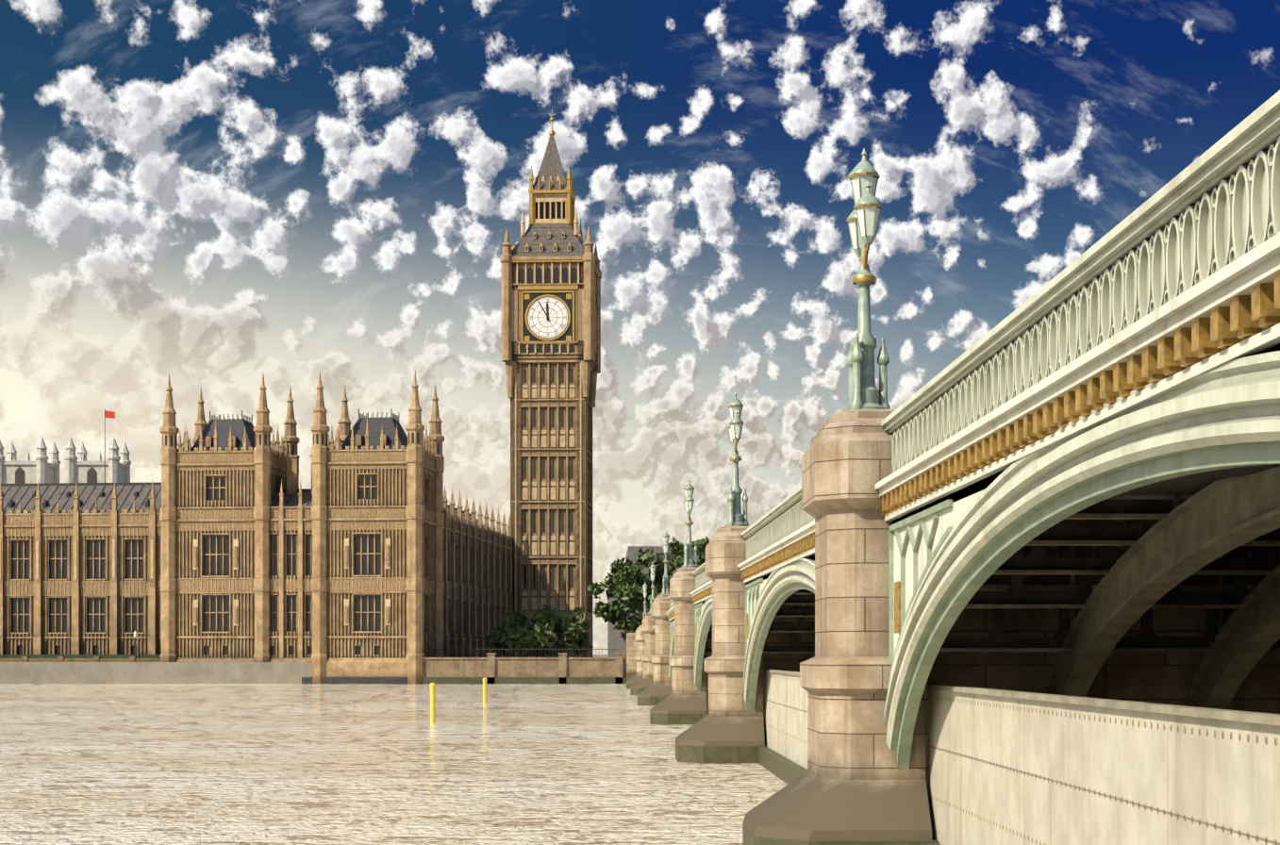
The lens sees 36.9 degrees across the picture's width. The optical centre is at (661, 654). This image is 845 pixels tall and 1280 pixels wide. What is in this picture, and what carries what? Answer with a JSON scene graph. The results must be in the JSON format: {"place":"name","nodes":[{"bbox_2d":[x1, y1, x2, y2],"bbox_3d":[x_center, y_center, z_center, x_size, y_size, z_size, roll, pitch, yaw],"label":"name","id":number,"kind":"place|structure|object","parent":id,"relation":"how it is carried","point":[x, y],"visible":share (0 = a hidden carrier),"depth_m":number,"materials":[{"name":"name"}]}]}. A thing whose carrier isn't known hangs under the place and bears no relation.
{"place":"outdoors","nodes":[
{"label":"outdoors","id":0,"kind":"place"},
{"bbox_2d":[0,436,131,483],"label":"westminster abbey towers","id":1,"kind":"structure","parent":0,"point":[79,468],"depth_m":509.70,"materials":[{"name":"stone"}]},
{"bbox_2d":[0,653,626,683],"bbox_3d":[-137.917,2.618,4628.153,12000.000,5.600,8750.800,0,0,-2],"label":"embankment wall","id":2,"kind":"structure","parent":0,"point":[561,669],"depth_m":254.65,"materials":[{"name":"beige stone"}]},
{"bbox_2d":[0,631,136,658],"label":"terrace lamps","id":3,"kind":"object","parent":2,"relation":"on","point":[135,634],"visible":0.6,"depth_m":258.97,"materials":[{"name":"metal"}]},
{"bbox_2d":[0,654,160,658],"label":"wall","id":4,"kind":"structure","parent":2,"relation":"on","point":[80,656],"depth_m":260.15,"materials":[{"name":"beige stone"}]},
{"bbox_2d":[0,370,513,683],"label":"palace of westminster","id":5,"kind":"structure","parent":2,"relation":"on","point":[371,556],"depth_m":257.37,"materials":[{"name":"stone"}]},
{"bbox_2d":[104,409,115,482],"bbox_3d":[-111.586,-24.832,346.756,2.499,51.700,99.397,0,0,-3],"label":"flag pole","id":6,"kind":"object","parent":5,"relation":"on","point":[109,414],"visible":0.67,"depth_m":396.22,"materials":[{"name":"fabric"}]},
{"bbox_2d":[423,647,618,657],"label":"railing","id":7,"kind":"object","parent":2,"relation":"on","point":[515,649],"visible":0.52,"depth_m":259.12,"materials":[{"name":"metal"}]},
{"bbox_2d":[482,603,593,657],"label":"bushes","id":8,"kind":"object","parent":2,"relation":"on","point":[517,630],"visible":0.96,"depth_m":269.26,"materials":[{"name":"green plant"}]},
{"bbox_2d":[499,109,601,657],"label":"clock tower","id":9,"kind":"structure","parent":2,"relation":"on","point":[551,311],"depth_m":328.86,"materials":[{"name":"stone"}]},
{"bbox_2d":[586,557,650,657],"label":"street tree","id":10,"kind":"object","parent":2,"relation":"on","point":[614,611],"visible":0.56,"depth_m":316.14,"materials":[{"name":"green plant"}]},
{"bbox_2d":[612,535,700,615],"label":"street tree","id":11,"kind":"object","parent":2,"relation":"on","point":[632,593],"visible":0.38,"depth_m":290.62,"materials":[{"name":"green plant"}]},
{"bbox_2d":[655,536,709,569],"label":"street tree","id":12,"kind":"object","parent":2,"relation":"on","point":[702,544],"visible":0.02,"depth_m":303.38,"materials":[{"name":"green plant"}]},
{"bbox_2d":[0,683,787,844],"bbox_3d":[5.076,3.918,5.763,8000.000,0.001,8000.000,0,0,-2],"label":"river water","id":13,"kind":"structure","parent":0,"point":[308,764],"depth_m":64.97,"materials":[{"name":"beige liquid"}]},
{"bbox_2d":[429,677,487,723],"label":"yellow posts","id":14,"kind":"object","parent":13,"relation":"in","point":[432,686],"visible":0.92,"depth_m":109.15,"materials":[{"name":"yellow metal"}]},
{"bbox_2d":[625,89,1279,844],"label":"bridge","id":15,"kind":"structure","parent":13,"relation":"in","point":[1012,578],"depth_m":29.15,"materials":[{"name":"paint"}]},
{"bbox_2d":[641,581,647,625],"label":"bridge lamp","id":16,"kind":"object","parent":15,"relation":"on","point":[644,587],"visible":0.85,"depth_m":221.58,"materials":[{"name":"green metal"}]},
{"bbox_2d":[648,562,656,613],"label":"bridge lamp","id":17,"kind":"object","parent":15,"relation":"on","point":[653,567],"visible":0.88,"depth_m":186.57,"materials":[{"name":"green metal"}]},
{"bbox_2d":[660,530,671,594],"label":"bridge lamp","id":18,"kind":"object","parent":15,"relation":"on","point":[665,580],"visible":0.98,"depth_m":148.60,"materials":[{"name":"green metal"}]},
{"bbox_2d":[681,479,698,567],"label":"bridge lamp","id":19,"kind":"object","parent":15,"relation":"on","point":[689,561],"visible":0.98,"depth_m":109.02,"materials":[{"name":"green metal"}]},
{"bbox_2d":[724,392,748,526],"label":"bridge lamp","id":20,"kind":"object","parent":15,"relation":"on","point":[736,517],"visible":0.98,"depth_m":71.04,"materials":[{"name":"green metal"}]},
{"bbox_2d":[842,148,890,411],"bbox_3d":[3.833,-7.056,36.239,0.910,5.068,1.525,0,0,20],"label":"bridge lamp","id":21,"kind":"object","parent":15,"relation":"on","point":[862,221],"visible":0.96,"depth_m":36.06,"materials":[{"name":"green metal"}]},
{"bbox_2d":[0,0,1279,654],"label":"sky","id":22,"kind":"structure","parent":0,"point":[215,196],"materials":[{"name":"blue"}]},
{"bbox_2d":[607,546,701,657],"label":"distant buildings","id":23,"kind":"structure","parent":0,"point":[615,640],"depth_m":405.46,"materials":[{"name":"concrete"}]}
]}

